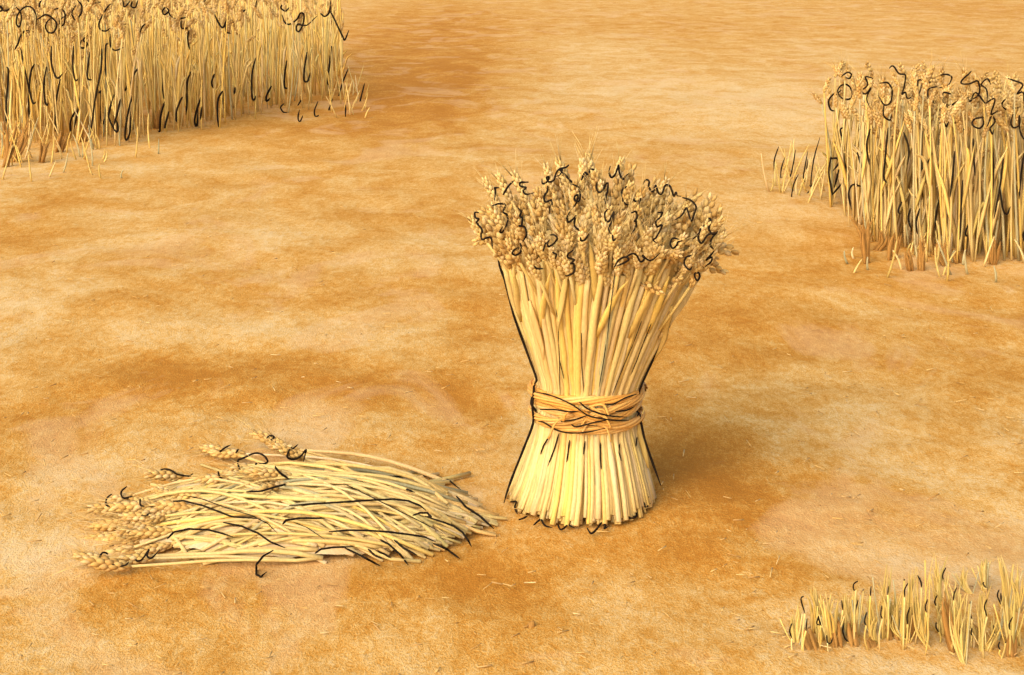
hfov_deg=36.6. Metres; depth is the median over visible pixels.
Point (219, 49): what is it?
wheat plant
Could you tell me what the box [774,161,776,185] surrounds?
cut stubble
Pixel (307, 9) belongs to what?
wheat plant
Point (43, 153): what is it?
dead leaf tuft
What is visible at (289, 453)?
cut wheat stalk
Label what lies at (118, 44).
wheat plant
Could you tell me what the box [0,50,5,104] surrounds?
wheat plant
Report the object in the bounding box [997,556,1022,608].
stubble tuft
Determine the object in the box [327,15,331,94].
wheat plant
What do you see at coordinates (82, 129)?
cut stubble
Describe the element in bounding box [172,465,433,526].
cut wheat stalk
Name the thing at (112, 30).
wheat plant
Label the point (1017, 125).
wheat plant
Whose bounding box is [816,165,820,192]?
cut stubble
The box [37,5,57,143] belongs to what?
wheat plant
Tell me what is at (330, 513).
cut wheat stalk
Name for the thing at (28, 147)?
cut stubble
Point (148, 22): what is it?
wheat plant
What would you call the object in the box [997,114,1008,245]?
wheat plant
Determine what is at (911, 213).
wheat plant
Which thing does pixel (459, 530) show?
dark straw
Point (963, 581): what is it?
stubble tuft
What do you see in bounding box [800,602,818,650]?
stubble tuft
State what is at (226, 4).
wheat plant
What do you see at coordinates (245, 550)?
cut wheat stalk
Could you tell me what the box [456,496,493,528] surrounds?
dark straw
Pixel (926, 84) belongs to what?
wheat plant
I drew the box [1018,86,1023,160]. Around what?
wheat plant
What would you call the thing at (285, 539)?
cut wheat stalk
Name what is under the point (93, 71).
wheat plant
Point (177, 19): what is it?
wheat plant
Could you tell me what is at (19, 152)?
cut stubble
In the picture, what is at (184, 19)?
wheat plant
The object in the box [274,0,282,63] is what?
wheat plant
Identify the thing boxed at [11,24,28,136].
wheat plant
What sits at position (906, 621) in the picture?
stubble tuft
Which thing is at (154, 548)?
cut wheat stalk
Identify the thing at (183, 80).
wheat plant
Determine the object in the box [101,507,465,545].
cut wheat stalk
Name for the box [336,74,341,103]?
cut stubble
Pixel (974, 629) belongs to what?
stubble tuft
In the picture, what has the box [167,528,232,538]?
dark straw
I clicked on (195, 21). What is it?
wheat plant
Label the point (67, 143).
cut stubble
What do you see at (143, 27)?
wheat plant
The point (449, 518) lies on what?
cut wheat stalk
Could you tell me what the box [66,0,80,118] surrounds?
wheat plant
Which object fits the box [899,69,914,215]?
wheat plant
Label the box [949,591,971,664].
stubble tuft
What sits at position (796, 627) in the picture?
stubble tuft
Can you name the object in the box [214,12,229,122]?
wheat plant
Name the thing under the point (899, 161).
wheat plant
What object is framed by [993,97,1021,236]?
wheat plant
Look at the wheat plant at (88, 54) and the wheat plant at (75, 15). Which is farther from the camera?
the wheat plant at (88, 54)
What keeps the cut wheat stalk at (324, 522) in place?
on the ground
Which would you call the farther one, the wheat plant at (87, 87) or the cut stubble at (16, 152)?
the wheat plant at (87, 87)
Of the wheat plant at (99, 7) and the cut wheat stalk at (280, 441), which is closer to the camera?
the cut wheat stalk at (280, 441)
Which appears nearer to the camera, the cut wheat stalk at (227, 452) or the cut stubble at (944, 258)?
the cut wheat stalk at (227, 452)
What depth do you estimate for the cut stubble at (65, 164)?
10.76 m
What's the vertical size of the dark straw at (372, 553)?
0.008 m
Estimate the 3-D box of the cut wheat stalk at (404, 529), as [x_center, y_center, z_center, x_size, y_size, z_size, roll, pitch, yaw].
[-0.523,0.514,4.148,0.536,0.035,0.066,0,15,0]
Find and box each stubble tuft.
[779,596,807,650]
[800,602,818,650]
[807,588,819,624]
[814,601,834,648]
[818,599,834,651]
[819,592,844,647]
[832,600,843,632]
[834,591,867,642]
[847,581,863,646]
[861,587,879,638]
[864,606,882,650]
[872,565,901,640]
[885,586,898,640]
[890,568,921,644]
[890,583,915,649]
[896,596,909,648]
[911,551,934,655]
[916,610,926,635]
[924,612,944,642]
[931,556,948,616]
[933,591,947,614]
[940,587,959,652]
[941,579,967,638]
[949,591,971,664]
[951,565,978,593]
[969,601,978,647]
[970,628,1005,658]
[971,558,991,596]
[976,597,996,658]
[978,581,992,618]
[979,613,1003,646]
[993,594,1023,657]
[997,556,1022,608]
[997,590,1008,620]
[1011,562,1023,613]
[1012,618,1021,646]
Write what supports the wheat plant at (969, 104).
on the ground
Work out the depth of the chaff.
4.38 m
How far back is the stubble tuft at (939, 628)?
3.66 m
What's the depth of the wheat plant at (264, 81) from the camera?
14.72 m
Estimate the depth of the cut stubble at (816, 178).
9.76 m
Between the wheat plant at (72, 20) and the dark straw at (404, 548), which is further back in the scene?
the wheat plant at (72, 20)
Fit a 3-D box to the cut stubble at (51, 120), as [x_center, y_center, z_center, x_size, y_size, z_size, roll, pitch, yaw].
[-3.587,-1.663,12.137,0.166,0.323,0.013,4,15,15]
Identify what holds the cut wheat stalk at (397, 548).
on the loose straw at (198, 541)
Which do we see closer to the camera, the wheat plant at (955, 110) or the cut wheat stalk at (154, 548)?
the cut wheat stalk at (154, 548)
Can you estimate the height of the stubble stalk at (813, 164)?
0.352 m
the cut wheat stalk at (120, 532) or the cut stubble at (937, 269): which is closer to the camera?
the cut wheat stalk at (120, 532)
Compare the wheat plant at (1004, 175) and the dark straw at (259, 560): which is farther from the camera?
the wheat plant at (1004, 175)
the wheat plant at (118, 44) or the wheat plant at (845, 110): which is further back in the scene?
the wheat plant at (118, 44)
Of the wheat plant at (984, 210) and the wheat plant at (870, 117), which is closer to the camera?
the wheat plant at (984, 210)
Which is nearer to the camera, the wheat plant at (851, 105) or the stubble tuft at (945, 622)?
the stubble tuft at (945, 622)
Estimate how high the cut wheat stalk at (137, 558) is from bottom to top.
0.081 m
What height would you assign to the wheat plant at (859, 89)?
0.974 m
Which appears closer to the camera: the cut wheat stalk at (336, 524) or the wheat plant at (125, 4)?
the cut wheat stalk at (336, 524)
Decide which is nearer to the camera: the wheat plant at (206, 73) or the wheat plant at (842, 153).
the wheat plant at (842, 153)
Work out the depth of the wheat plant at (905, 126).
8.38 m
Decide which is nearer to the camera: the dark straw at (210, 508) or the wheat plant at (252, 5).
the dark straw at (210, 508)
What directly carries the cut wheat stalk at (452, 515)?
on the loose straw at (198, 541)
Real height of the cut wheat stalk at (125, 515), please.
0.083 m
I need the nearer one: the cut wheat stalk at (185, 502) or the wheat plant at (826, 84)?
the cut wheat stalk at (185, 502)
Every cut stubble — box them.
[1,114,8,157]
[1,122,2,152]
[2,146,11,179]
[11,135,21,166]
[14,139,22,162]
[24,133,30,158]
[28,112,30,149]
[28,153,32,181]
[30,117,38,146]
[31,119,44,146]
[41,107,52,143]
[43,104,59,134]
[51,137,54,162]
[63,154,67,172]
[66,132,70,152]
[74,109,93,145]
[78,111,88,144]
[81,137,90,167]
[88,125,93,149]
[88,133,92,165]
[135,126,137,157]
[136,103,137,131]
[147,114,150,147]
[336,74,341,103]
[345,82,350,114]
[761,153,769,191]
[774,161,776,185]
[776,164,780,192]
[781,140,791,185]
[782,172,786,193]
[784,148,793,190]
[792,144,809,179]
[793,142,794,172]
[798,178,804,195]
[805,157,810,185]
[807,167,825,202]
[808,163,825,194]
[810,167,819,194]
[816,154,824,190]
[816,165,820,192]
[819,169,825,199]
[853,259,861,272]
[886,241,896,277]
[892,250,901,269]
[924,239,927,261]
[934,247,940,276]
[935,224,939,267]
[937,240,951,274]
[942,251,955,274]
[946,247,949,280]
[964,250,967,274]
[983,236,994,266]
[993,266,996,282]
[995,220,997,239]
[1014,239,1023,262]
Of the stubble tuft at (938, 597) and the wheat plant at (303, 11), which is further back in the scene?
the wheat plant at (303, 11)
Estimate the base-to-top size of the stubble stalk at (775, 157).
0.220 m
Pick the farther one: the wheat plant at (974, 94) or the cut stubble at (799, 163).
the cut stubble at (799, 163)
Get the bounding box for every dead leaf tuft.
[0,115,18,167]
[10,118,31,161]
[38,139,49,162]
[55,131,68,152]
[80,123,89,141]
[153,102,162,128]
[849,214,865,237]
[860,217,873,263]
[872,228,887,250]
[887,233,901,260]
[904,249,913,271]
[917,236,925,270]
[936,241,949,266]
[952,247,961,263]
[988,235,1000,264]
[1005,233,1009,251]
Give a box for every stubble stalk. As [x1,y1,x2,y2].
[338,69,347,95]
[773,146,778,167]
[790,150,795,176]
[803,151,807,181]
[809,138,819,186]
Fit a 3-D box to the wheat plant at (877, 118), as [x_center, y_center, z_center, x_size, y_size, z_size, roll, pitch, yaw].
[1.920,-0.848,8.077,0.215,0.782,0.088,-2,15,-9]
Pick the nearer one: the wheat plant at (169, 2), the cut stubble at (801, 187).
the cut stubble at (801, 187)
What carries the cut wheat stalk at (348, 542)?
on the loose straw at (198, 541)
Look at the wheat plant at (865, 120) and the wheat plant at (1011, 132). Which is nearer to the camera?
the wheat plant at (1011, 132)
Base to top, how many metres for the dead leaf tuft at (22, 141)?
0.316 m
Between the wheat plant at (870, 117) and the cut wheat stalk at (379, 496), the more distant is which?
the wheat plant at (870, 117)
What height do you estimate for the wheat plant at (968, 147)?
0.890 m
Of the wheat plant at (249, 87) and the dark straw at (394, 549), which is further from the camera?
the wheat plant at (249, 87)
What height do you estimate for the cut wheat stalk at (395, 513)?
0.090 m
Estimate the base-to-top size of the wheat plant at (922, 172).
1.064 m
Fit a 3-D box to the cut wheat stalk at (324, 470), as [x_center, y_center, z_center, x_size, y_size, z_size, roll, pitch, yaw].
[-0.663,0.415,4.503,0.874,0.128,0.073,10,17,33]
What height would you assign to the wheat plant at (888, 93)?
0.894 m
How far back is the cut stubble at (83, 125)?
12.01 m
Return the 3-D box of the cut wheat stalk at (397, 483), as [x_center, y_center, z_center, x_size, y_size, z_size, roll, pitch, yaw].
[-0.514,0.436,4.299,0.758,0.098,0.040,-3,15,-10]
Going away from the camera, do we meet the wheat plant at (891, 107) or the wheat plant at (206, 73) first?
the wheat plant at (891, 107)
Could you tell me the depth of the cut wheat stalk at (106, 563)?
3.98 m
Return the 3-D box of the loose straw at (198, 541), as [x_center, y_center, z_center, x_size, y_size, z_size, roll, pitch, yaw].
[-0.582,0.455,4.357,1.135,0.129,0.654,0,15,0]
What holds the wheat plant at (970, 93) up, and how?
on the ground
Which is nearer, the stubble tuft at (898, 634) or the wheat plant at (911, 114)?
the stubble tuft at (898, 634)
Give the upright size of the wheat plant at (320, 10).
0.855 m
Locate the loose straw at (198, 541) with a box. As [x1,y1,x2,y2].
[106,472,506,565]
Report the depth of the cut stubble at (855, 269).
7.55 m
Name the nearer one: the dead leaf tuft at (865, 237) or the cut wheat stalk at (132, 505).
the cut wheat stalk at (132, 505)
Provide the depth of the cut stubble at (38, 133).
12.04 m
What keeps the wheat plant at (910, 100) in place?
on the ground
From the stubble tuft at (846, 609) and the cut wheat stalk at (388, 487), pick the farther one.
the cut wheat stalk at (388, 487)
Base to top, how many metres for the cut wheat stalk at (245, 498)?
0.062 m
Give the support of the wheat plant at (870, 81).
on the ground
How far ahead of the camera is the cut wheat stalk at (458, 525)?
4.27 m
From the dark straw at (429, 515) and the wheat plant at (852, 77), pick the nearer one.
the dark straw at (429, 515)
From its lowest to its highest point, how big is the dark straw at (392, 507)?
0.101 m
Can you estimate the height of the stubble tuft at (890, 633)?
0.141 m
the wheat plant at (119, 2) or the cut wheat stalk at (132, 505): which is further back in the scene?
the wheat plant at (119, 2)
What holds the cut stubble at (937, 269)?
on the ground
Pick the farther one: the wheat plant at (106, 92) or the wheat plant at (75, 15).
the wheat plant at (106, 92)
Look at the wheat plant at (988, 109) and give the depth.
7.67 m
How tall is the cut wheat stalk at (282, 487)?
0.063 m
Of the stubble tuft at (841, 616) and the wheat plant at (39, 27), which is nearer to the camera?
the stubble tuft at (841, 616)
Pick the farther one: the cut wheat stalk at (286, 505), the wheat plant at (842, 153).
the wheat plant at (842, 153)
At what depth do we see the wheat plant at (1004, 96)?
7.85 m
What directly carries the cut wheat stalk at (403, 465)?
on the ground
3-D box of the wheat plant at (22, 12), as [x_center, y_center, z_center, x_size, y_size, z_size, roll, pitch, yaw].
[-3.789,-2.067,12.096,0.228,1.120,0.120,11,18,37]
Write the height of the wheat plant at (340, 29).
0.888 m
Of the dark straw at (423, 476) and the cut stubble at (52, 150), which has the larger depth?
the cut stubble at (52, 150)
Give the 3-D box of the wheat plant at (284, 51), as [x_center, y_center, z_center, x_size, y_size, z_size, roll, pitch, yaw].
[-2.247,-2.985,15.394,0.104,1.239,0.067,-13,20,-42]
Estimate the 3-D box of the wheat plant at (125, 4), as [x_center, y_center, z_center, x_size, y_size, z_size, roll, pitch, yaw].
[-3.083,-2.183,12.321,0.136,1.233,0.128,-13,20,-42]
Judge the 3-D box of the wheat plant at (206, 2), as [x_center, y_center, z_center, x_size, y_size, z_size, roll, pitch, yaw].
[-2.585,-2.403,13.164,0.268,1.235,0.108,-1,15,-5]
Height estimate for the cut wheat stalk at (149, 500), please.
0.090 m
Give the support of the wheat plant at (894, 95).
on the ground
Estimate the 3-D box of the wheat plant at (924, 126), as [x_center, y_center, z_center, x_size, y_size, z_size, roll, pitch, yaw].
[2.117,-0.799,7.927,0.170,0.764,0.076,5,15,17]
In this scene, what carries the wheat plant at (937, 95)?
on the ground
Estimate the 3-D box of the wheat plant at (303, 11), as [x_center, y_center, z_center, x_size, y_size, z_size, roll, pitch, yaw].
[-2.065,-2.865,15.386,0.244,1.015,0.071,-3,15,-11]
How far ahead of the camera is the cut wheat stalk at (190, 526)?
4.15 m
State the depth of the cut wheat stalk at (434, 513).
4.39 m
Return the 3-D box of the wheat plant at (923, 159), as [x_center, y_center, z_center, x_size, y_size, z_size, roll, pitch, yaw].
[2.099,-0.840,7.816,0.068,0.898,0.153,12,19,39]
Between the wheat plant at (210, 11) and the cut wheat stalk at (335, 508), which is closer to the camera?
the cut wheat stalk at (335, 508)
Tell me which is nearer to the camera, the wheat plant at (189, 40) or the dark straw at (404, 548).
the dark straw at (404, 548)
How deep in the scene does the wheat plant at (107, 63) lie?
12.38 m
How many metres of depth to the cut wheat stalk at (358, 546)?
4.10 m
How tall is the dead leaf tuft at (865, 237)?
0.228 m
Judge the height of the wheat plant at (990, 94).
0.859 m
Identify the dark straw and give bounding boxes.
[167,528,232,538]
[173,500,259,518]
[183,495,276,532]
[223,522,284,547]
[246,483,285,492]
[255,550,273,577]
[282,517,323,523]
[289,498,425,510]
[294,522,323,538]
[315,546,352,553]
[329,529,435,541]
[343,483,441,532]
[345,548,379,565]
[368,549,382,558]
[379,539,407,564]
[387,475,460,489]
[394,540,416,554]
[413,512,431,517]
[430,518,471,546]
[433,543,459,558]
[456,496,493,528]
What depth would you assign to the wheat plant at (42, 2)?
12.03 m
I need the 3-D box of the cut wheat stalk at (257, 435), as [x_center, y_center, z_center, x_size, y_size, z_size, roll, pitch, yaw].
[-0.527,0.365,4.734,0.963,0.098,0.094,12,19,38]
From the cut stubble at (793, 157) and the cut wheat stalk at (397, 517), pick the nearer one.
the cut wheat stalk at (397, 517)
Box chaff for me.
[0,32,1023,674]
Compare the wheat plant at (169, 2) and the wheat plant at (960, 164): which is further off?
the wheat plant at (169, 2)
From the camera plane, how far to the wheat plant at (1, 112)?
12.44 m
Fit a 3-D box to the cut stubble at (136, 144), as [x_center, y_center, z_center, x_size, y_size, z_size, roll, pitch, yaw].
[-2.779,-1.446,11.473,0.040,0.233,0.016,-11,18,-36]
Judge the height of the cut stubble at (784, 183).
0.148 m
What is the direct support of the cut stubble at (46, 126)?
on the ground
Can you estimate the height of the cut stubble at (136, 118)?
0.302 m
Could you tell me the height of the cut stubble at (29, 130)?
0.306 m
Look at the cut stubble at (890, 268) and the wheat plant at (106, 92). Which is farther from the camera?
the wheat plant at (106, 92)
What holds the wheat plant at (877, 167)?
on the ground
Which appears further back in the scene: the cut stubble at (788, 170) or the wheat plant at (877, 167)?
the cut stubble at (788, 170)
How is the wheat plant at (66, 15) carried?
on the ground
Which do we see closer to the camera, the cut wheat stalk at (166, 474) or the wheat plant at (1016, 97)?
the cut wheat stalk at (166, 474)
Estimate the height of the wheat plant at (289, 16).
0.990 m
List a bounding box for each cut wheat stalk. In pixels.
[46,542,316,579]
[57,494,302,531]
[58,540,323,568]
[61,489,278,520]
[67,478,309,516]
[69,469,454,514]
[71,488,385,519]
[71,504,471,540]
[71,517,351,536]
[78,478,467,530]
[79,486,418,540]
[85,502,382,531]
[87,493,302,539]
[94,507,330,529]
[98,515,411,548]
[98,546,293,575]
[99,506,380,527]
[100,461,421,545]
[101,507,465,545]
[101,509,433,556]
[104,471,239,527]
[105,518,362,554]
[108,490,395,507]
[116,504,264,554]
[123,461,334,489]
[134,468,467,525]
[137,481,401,531]
[146,486,353,548]
[153,481,353,502]
[168,476,351,540]
[172,437,386,496]
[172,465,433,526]
[176,480,446,524]
[178,461,438,516]
[180,466,374,488]
[181,476,341,518]
[183,500,363,536]
[184,469,375,491]
[184,478,471,534]
[188,476,462,511]
[189,493,465,533]
[189,497,460,532]
[195,439,372,465]
[196,486,347,510]
[200,464,222,471]
[201,484,333,551]
[202,522,421,562]
[203,452,447,490]
[204,467,418,496]
[205,460,413,558]
[209,490,387,499]
[210,480,365,513]
[210,514,389,529]
[212,463,445,494]
[212,486,347,514]
[215,532,407,551]
[218,465,441,517]
[219,508,381,517]
[220,465,453,491]
[221,460,470,481]
[229,510,321,537]
[232,414,448,493]
[236,507,460,544]
[237,456,447,507]
[241,483,420,527]
[242,471,284,503]
[249,424,448,495]
[249,432,448,504]
[249,501,365,531]
[249,502,429,521]
[251,519,345,528]
[252,435,445,479]
[253,494,463,519]
[256,482,354,516]
[258,527,362,546]
[260,527,416,533]
[276,504,392,550]
[278,502,399,531]
[287,494,428,549]
[289,485,445,504]
[292,538,380,548]
[299,485,451,523]
[300,501,389,554]
[312,476,448,547]
[334,467,452,520]
[341,515,420,521]
[353,526,380,538]
[358,518,408,557]
[418,472,439,477]
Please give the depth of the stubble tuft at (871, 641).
3.60 m
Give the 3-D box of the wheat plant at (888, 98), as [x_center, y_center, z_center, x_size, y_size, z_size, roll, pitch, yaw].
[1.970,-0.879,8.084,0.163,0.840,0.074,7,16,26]
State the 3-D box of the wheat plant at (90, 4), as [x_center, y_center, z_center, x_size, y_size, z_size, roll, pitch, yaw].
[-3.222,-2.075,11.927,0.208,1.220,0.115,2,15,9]
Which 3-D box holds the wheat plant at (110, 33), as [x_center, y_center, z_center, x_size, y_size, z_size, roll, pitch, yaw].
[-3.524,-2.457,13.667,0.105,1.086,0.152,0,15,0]
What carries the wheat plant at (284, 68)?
on the ground
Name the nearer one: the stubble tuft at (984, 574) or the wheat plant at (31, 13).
the stubble tuft at (984, 574)
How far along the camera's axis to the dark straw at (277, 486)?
4.18 m
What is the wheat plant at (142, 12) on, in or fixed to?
on the ground
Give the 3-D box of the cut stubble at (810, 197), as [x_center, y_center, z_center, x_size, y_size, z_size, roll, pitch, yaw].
[1.878,-0.939,9.541,0.125,0.226,0.012,-5,15,-19]
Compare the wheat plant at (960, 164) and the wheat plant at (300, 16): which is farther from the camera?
the wheat plant at (300, 16)
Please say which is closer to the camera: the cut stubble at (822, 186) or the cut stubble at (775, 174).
the cut stubble at (822, 186)
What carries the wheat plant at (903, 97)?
on the ground
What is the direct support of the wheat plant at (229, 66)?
on the ground
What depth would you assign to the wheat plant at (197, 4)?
13.98 m
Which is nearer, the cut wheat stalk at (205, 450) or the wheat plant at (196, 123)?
the cut wheat stalk at (205, 450)
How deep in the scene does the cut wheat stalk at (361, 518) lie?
4.15 m
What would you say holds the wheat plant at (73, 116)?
on the ground
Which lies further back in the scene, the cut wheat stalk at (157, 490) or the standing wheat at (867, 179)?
the standing wheat at (867, 179)
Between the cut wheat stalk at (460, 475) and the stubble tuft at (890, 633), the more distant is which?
the cut wheat stalk at (460, 475)
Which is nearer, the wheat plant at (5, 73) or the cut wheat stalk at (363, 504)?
the cut wheat stalk at (363, 504)
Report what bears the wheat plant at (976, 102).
on the ground
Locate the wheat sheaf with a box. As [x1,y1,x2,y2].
[460,127,745,533]
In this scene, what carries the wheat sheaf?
on the ground
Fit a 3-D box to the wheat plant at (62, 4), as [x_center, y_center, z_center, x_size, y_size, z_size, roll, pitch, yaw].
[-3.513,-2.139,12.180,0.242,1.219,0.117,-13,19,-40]
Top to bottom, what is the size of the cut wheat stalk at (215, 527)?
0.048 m
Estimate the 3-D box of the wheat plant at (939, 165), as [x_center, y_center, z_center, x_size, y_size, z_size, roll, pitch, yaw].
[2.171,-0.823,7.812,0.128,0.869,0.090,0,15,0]
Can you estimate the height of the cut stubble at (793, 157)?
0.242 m
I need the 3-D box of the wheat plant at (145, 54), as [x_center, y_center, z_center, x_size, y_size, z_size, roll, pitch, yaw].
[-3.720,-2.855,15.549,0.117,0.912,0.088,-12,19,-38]
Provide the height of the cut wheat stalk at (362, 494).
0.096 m
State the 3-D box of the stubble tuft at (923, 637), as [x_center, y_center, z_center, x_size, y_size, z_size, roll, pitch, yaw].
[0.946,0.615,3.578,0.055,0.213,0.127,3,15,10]
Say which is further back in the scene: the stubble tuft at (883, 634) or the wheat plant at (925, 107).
the wheat plant at (925, 107)
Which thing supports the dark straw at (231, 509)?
on the cut wheat stalk at (125, 515)
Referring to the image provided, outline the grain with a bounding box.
[527,620,534,627]
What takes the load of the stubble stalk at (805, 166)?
on the ground
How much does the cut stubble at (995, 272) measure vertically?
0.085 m
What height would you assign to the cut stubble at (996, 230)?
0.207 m
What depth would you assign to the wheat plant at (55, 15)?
12.92 m
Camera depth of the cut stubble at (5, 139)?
11.46 m
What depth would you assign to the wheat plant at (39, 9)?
13.84 m
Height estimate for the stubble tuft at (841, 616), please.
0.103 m
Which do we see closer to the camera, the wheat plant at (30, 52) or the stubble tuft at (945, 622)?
the stubble tuft at (945, 622)
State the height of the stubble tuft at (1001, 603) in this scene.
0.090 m
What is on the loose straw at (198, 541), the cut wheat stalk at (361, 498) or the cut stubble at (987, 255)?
the cut wheat stalk at (361, 498)
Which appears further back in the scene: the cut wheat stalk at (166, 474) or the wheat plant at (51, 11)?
the wheat plant at (51, 11)
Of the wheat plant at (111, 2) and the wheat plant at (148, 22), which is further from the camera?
the wheat plant at (111, 2)
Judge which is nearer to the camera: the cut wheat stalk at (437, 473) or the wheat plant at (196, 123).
the cut wheat stalk at (437, 473)
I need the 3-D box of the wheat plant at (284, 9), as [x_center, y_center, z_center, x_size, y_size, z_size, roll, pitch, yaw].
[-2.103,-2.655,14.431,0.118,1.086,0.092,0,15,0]
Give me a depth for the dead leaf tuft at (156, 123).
13.20 m
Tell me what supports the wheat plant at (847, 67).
on the ground
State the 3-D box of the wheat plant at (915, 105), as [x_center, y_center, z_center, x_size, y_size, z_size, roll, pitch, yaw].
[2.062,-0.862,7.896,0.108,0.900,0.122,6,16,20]
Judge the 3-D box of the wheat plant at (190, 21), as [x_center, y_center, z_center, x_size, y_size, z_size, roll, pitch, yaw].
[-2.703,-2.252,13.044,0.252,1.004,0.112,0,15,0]
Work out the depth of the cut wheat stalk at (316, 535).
4.09 m
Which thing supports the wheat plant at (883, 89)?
on the ground
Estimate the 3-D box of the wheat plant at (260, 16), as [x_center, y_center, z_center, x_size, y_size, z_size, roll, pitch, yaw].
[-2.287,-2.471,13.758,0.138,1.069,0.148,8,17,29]
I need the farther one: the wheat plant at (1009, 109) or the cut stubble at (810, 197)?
the cut stubble at (810, 197)
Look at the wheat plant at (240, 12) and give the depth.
13.77 m
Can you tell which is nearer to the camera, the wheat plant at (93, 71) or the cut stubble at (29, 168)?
the cut stubble at (29, 168)
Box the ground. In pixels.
[0,0,1023,674]
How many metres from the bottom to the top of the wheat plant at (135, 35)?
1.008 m
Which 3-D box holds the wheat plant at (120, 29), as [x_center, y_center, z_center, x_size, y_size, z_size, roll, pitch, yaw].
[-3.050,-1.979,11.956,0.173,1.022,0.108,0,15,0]
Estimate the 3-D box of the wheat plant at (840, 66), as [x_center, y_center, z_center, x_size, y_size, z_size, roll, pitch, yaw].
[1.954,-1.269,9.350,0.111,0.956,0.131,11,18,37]
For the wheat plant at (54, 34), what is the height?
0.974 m
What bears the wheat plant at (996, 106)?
on the ground
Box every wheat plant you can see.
[0,3,15,132]
[0,12,4,126]
[0,19,8,128]
[0,42,16,107]
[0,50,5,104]
[4,2,16,134]
[6,1,24,137]
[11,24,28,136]
[12,0,36,128]
[16,14,33,123]
[16,20,30,126]
[20,0,35,142]
[20,0,36,140]
[28,2,46,124]
[28,5,43,124]
[28,12,57,135]
[29,2,47,119]
[37,0,56,143]
[37,3,48,93]
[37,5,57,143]
[38,0,46,144]
[38,0,50,76]
[41,24,50,83]
[43,0,72,130]
[46,22,61,131]
[49,4,57,89]
[54,0,66,140]
[54,3,70,82]
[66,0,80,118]
[67,26,90,135]
[68,0,85,140]
[68,17,74,114]
[69,9,81,146]
[70,0,82,136]
[74,0,88,143]
[74,0,99,95]
[77,9,88,123]
[83,0,96,144]
[84,19,96,130]
[86,0,104,142]
[87,0,100,142]
[94,6,104,135]
[96,9,106,136]
[98,4,110,140]
[99,9,119,145]
[103,0,111,137]
[105,3,115,69]
[106,16,125,145]
[108,11,121,144]
[108,15,122,102]
[109,0,114,82]
[109,2,127,130]
[109,22,130,142]
[116,0,126,79]
[121,0,131,138]
[124,22,140,141]
[125,8,155,130]
[130,0,140,137]
[130,1,150,133]
[130,6,136,129]
[134,14,148,123]
[136,8,148,91]
[137,9,146,134]
[146,0,155,113]
[153,4,169,131]
[158,11,173,131]
[158,14,176,129]
[159,0,164,63]
[162,7,185,115]
[167,0,177,123]
[168,1,190,129]
[171,4,199,131]
[175,16,191,106]
[176,15,186,128]
[180,13,204,128]
[185,0,197,127]
[187,26,196,127]
[192,5,200,94]
[192,11,203,126]
[193,0,210,126]
[196,2,211,116]
[198,0,208,113]
[199,0,208,129]
[200,6,214,123]
[213,0,225,102]
[214,8,227,108]
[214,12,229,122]
[214,21,232,113]
[216,0,229,127]
[219,19,225,117]
[225,0,234,107]
[225,13,234,118]
[229,2,247,119]
[232,0,249,112]
[232,2,250,114]
[234,4,238,99]
[240,16,245,97]
[245,0,262,113]
[245,4,262,118]
[257,0,263,88]
[259,1,272,107]
[263,12,281,87]
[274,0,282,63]
[280,1,292,110]
[282,0,286,99]
[282,9,316,107]
[282,19,286,94]
[283,8,293,112]
[294,1,311,100]
[298,0,311,108]
[313,0,323,76]
[315,3,324,26]
[320,0,335,101]
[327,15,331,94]
[328,0,340,93]
[330,11,348,96]
[805,90,839,199]
[821,50,847,204]
[821,56,851,209]
[823,71,836,206]
[826,78,849,160]
[831,87,852,181]
[832,86,860,225]
[833,59,851,193]
[834,78,852,210]
[835,88,846,215]
[836,96,861,224]
[841,60,850,187]
[846,57,854,143]
[848,75,856,134]
[851,58,872,221]
[856,64,870,228]
[863,88,876,196]
[863,103,879,233]
[864,66,880,210]
[866,67,877,101]
[866,99,900,247]
[872,69,887,240]
[872,77,892,234]
[873,95,888,237]
[875,87,887,232]
[876,65,906,246]
[877,91,901,232]
[880,89,907,232]
[881,105,905,206]
[883,62,912,240]
[885,93,895,236]
[895,81,920,245]
[897,102,923,246]
[898,70,917,246]
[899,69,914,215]
[900,77,905,152]
[902,92,923,244]
[903,61,937,227]
[903,84,919,242]
[906,97,934,243]
[906,100,931,241]
[906,105,923,217]
[907,88,938,241]
[913,86,925,254]
[913,109,941,254]
[914,61,937,253]
[917,82,941,252]
[919,54,944,240]
[924,99,928,138]
[931,81,943,242]
[931,93,948,227]
[934,97,954,254]
[935,56,952,246]
[935,102,955,258]
[937,72,964,249]
[940,102,952,244]
[941,72,957,242]
[941,77,957,232]
[946,106,976,221]
[948,81,972,247]
[950,92,974,263]
[950,95,984,246]
[950,122,977,255]
[952,51,980,255]
[953,83,968,220]
[953,99,981,250]
[955,84,969,247]
[958,81,972,244]
[959,92,998,147]
[959,103,972,249]
[961,85,989,260]
[963,110,990,261]
[964,111,983,200]
[967,69,988,257]
[967,83,990,254]
[969,76,998,149]
[970,61,1000,260]
[970,99,983,181]
[974,98,991,246]
[977,86,1012,253]
[977,108,1023,257]
[979,95,1010,259]
[980,117,1000,249]
[982,94,1003,243]
[984,111,1008,248]
[986,90,1006,246]
[987,80,999,108]
[988,85,995,150]
[993,93,1014,255]
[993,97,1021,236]
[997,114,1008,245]
[998,65,1023,260]
[998,81,1017,256]
[1001,101,1023,259]
[1001,116,1012,251]
[1003,74,1019,205]
[1004,101,1023,259]
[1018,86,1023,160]
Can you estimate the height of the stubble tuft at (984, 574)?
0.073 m
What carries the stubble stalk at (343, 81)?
on the ground
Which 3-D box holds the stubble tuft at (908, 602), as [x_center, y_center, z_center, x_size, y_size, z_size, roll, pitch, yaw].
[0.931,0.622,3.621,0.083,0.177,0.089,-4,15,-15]
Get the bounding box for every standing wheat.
[0,0,351,140]
[821,60,1023,251]

